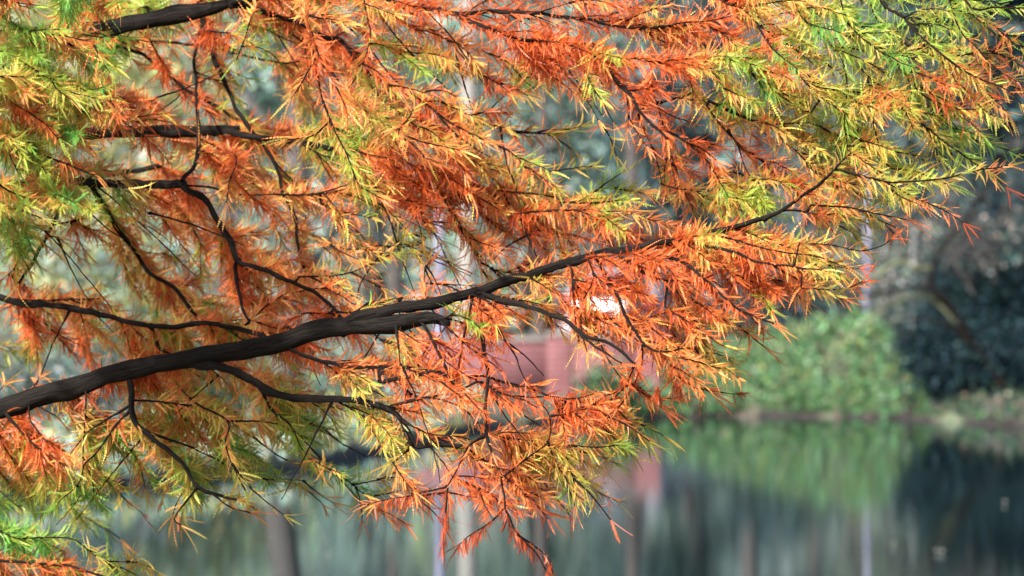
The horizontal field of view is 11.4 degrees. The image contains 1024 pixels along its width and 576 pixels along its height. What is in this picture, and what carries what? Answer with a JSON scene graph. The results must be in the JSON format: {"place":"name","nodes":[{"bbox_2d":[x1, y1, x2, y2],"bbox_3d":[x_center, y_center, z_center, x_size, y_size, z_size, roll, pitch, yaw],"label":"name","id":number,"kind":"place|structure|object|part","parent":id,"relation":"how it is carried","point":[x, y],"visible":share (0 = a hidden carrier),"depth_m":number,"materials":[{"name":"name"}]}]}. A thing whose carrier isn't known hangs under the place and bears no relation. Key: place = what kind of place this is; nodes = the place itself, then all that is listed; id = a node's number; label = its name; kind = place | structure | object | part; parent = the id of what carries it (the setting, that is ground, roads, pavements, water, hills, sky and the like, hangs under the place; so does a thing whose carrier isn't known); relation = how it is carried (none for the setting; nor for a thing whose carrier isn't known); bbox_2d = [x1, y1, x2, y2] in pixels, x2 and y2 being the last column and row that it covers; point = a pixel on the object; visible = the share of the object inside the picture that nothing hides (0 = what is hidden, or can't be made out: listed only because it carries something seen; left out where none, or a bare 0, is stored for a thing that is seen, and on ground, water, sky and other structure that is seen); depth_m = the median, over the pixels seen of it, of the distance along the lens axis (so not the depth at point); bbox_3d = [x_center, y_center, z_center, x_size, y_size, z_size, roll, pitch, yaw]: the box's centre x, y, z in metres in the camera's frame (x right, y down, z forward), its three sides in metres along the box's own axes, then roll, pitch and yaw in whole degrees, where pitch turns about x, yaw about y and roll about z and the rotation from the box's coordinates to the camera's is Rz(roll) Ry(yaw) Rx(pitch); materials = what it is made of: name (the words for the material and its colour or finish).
{"place":"outdoors","nodes":[
{"label":"outdoors","id":0,"kind":"place"},
{"bbox_2d":[185,0,404,450],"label":"leaning tree","id":1,"kind":"object","parent":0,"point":[248,101],"visible":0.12,"depth_m":46.43,"materials":[{"name":"grey plant"}]},
{"bbox_2d":[0,416,1023,575],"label":"water","id":2,"kind":"structure","parent":0,"point":[849,496],"depth_m":35.70,"materials":[{"name":"green liquid"}]},
{"bbox_2d":[0,288,1023,489],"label":"ground","id":3,"kind":"structure","parent":0,"point":[754,410],"depth_m":63.26,"materials":[{"name":"green plant"}]},
{"bbox_2d":[0,317,164,438],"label":"bush","id":4,"kind":"object","parent":3,"relation":"on","point":[55,373],"visible":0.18,"depth_m":45.80,"materials":[{"name":"green plant"}]},
{"bbox_2d":[22,289,172,377],"bbox_3d":[-4.141,0.604,51.889,1.679,1.468,1.239,0,0,27],"label":"bush","id":5,"kind":"object","parent":3,"relation":"on","point":[102,363],"visible":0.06,"depth_m":51.77,"materials":[{"name":"green plant"}]},
{"bbox_2d":[0,194,218,407],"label":"bush","id":6,"kind":"object","parent":3,"relation":"on","point":[56,274],"visible":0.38,"depth_m":48.80,"materials":[{"name":"green plant"}]},
{"bbox_2d":[0,0,278,356],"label":"broadleaf tree","id":7,"kind":"object","parent":3,"relation":"on","point":[134,74],"visible":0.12,"depth_m":69.55,"materials":[{"name":"green plant"}]},
{"bbox_2d":[108,266,325,419],"bbox_3d":[-2.990,0.491,50.049,2.350,1.815,2.155,0,0,0],"label":"bush","id":8,"kind":"object","parent":3,"relation":"on","point":[229,397],"visible":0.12,"depth_m":49.78,"materials":[{"name":"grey plant"}]},
{"bbox_2d":[33,0,417,316],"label":"broadleaf tree","id":9,"kind":"object","parent":3,"relation":"on","point":[266,100],"visible":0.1,"depth_m":83.69,"materials":[{"name":"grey plant"}]},
{"bbox_2d":[0,373,483,484],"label":"ground cover","id":10,"kind":"object","parent":3,"relation":"on","point":[65,432],"visible":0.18,"depth_m":47.98,"materials":[{"name":"green plant"}]},
{"bbox_2d":[259,284,436,405],"bbox_3d":[-1.901,0.659,55.946,2.151,1.452,1.853,0,0,0],"label":"bush","id":11,"kind":"object","parent":3,"relation":"on","point":[323,383],"visible":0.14,"depth_m":55.70,"materials":[{"name":"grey plant"}]},
{"bbox_2d":[233,0,530,304],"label":"broadleaf tree","id":12,"kind":"object","parent":3,"relation":"on","point":[379,236],"visible":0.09,"depth_m":94.81,"materials":[{"name":"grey plant"}]},
{"bbox_2d":[364,7,468,335],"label":"bare tree","id":13,"kind":"object","parent":3,"relation":"on","point":[394,272],"visible":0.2,"depth_m":71.91,"materials":[{"name":"grey plant"}]},
{"bbox_2d":[433,210,445,336],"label":"pole","id":14,"kind":"object","parent":3,"relation":"on","point":[440,267],"visible":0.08,"depth_m":67.95,"materials":[{"name":"grey metal"}]},
{"bbox_2d":[416,0,479,336],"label":"bare tree","id":15,"kind":"object","parent":3,"relation":"on","point":[471,88],"visible":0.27,"depth_m":73.91,"materials":[{"name":"grey plant"}]},
{"bbox_2d":[340,332,659,397],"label":"brick wall","id":16,"kind":"structure","parent":3,"relation":"on","point":[548,357],"depth_m":65.00,"materials":[{"name":"brick"}]},
{"bbox_2d":[0,0,1023,325],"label":"distant wood","id":17,"kind":"object","parent":3,"relation":"on","point":[412,262],"visible":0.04,"depth_m":108.84,"materials":[{"name":"green plant"}]},
{"bbox_2d":[530,0,549,336],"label":"bare tree","id":18,"kind":"object","parent":3,"relation":"on","point":[544,153],"visible":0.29,"depth_m":77.93,"materials":[{"name":"grey plant"}]},
{"bbox_2d":[356,0,793,330],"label":"broadleaf tree","id":19,"kind":"object","parent":3,"relation":"on","point":[553,152],"visible":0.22,"depth_m":87.18,"materials":[{"name":"grey plant"}]},
{"bbox_2d":[577,0,643,337],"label":"bare tree","id":20,"kind":"object","parent":3,"relation":"on","point":[631,159],"visible":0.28,"depth_m":76.92,"materials":[{"name":"grey plant"}]},
{"bbox_2d":[569,352,651,403],"bbox_3d":[1.219,1.100,63.624,1.102,0.831,0.966,0,0,0],"label":"bush","id":21,"kind":"object","parent":3,"relation":"on","point":[590,383],"visible":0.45,"depth_m":63.51,"materials":[{"name":"green plant"}]},
{"bbox_2d":[557,268,713,361],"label":"parked car","id":22,"kind":"object","parent":3,"relation":"on","point":[655,292],"visible":0.06,"depth_m":78.19,"materials":[{"name":"white paint"}]},
{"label":"rear window","id":23,"kind":"part","parent":22,"relation":"part of","materials":[{"name":"glass"}]},
{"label":"side window","id":24,"kind":"part","parent":22,"relation":"part of","materials":[{"name":"glass"}]},
{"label":"side window","id":25,"kind":"part","parent":22,"relation":"part of","materials":[{"name":"glass"}]},
{"bbox_2d":[562,0,844,305],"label":"conifer tree","id":26,"kind":"object","parent":3,"relation":"on","point":[645,169],"visible":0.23,"depth_m":81.31,"materials":[{"name":"grey plant"}]},
{"bbox_2d":[707,1,794,340],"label":"bare tree","id":27,"kind":"object","parent":3,"relation":"on","point":[754,86],"visible":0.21,"depth_m":73.92,"materials":[{"name":"grey plant"}]},
{"bbox_2d":[622,384,919,415],"bbox_3d":[3.135,1.394,63.615,3.713,0.393,2.175,0,0,0],"label":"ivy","id":28,"kind":"object","parent":3,"relation":"on","point":[844,408],"visible":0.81,"depth_m":63.62,"materials":[{"name":"green plant"}]},
{"bbox_2d":[684,248,864,342],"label":"bush","id":29,"kind":"object","parent":3,"relation":"on","point":[799,315],"visible":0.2,"depth_m":72.71,"materials":[{"name":"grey plant"}]},
{"bbox_2d":[618,307,931,413],"bbox_3d":[3.231,0.912,65.943,3.916,1.325,8.098,0,0,0],"label":"bush","id":30,"kind":"object","parent":3,"relation":"on","point":[810,375],"visible":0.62,"depth_m":64.74,"materials":[{"name":"green plant"}]},
{"bbox_2d":[765,4,870,311],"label":"bare tree","id":31,"kind":"object","parent":3,"relation":"on","point":[813,228],"visible":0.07,"depth_m":79.95,"materials":[{"name":"grey plant"}]},
{"bbox_2d":[736,0,969,314],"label":"broadleaf tree","id":32,"kind":"object","parent":3,"relation":"on","point":[833,120],"visible":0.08,"depth_m":91.71,"materials":[{"name":"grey plant"}]},
{"bbox_2d":[865,172,869,312],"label":"pole","id":33,"kind":"object","parent":3,"relation":"on","point":[867,290],"visible":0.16,"depth_m":71.97,"materials":[{"name":"grey metal"}]},
{"bbox_2d":[798,187,946,324],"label":"bush","id":34,"kind":"object","parent":3,"relation":"on","point":[888,284],"visible":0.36,"depth_m":72.86,"materials":[{"name":"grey plant"}]},
{"bbox_2d":[776,0,1023,291],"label":"conifer tree","id":35,"kind":"object","parent":3,"relation":"on","point":[1014,107],"visible":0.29,"depth_m":75.60,"materials":[{"name":"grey plant"}]},
{"bbox_2d":[910,225,914,330],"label":"pole","id":36,"kind":"object","parent":3,"relation":"on","point":[912,263],"visible":0.2,"depth_m":73.98,"materials":[{"name":"white paint"}]},
{"bbox_2d":[858,129,1023,404],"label":"evergreen shrub","id":37,"kind":"object","parent":3,"relation":"on","point":[992,317],"visible":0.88,"depth_m":62.34,"materials":[{"name":"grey plant"}]},
{"bbox_2d":[867,323,1023,423],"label":"undergrowth","id":38,"kind":"object","parent":3,"relation":"on","point":[978,411],"visible":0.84,"depth_m":61.20,"materials":[{"name":"green plant"}]},
{"bbox_2d":[0,408,1023,496],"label":"bank","id":39,"kind":"structure","parent":0,"point":[366,450],"depth_m":59.80,"materials":[{"name":"green plant"}]},
{"bbox_2d":[1,0,1023,288],"label":"sky","id":40,"kind":"structure","parent":0,"point":[283,208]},
{"bbox_2d":[821,149,1023,389],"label":"gnarled tree","id":41,"kind":"object","parent":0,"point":[941,301],"visible":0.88,"depth_m":61.60,"materials":[{"name":"brown plant"}]},
{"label":"near bank ground","id":42,"kind":"structure","parent":0,"visible":0},
{"bbox_2d":[0,0,1023,575],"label":"cypress tree","id":43,"kind":"object","parent":42,"relation":"on","point":[30,82],"visible":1,"depth_m":7.12,"materials":[{"name":"orange plant"}]}
]}

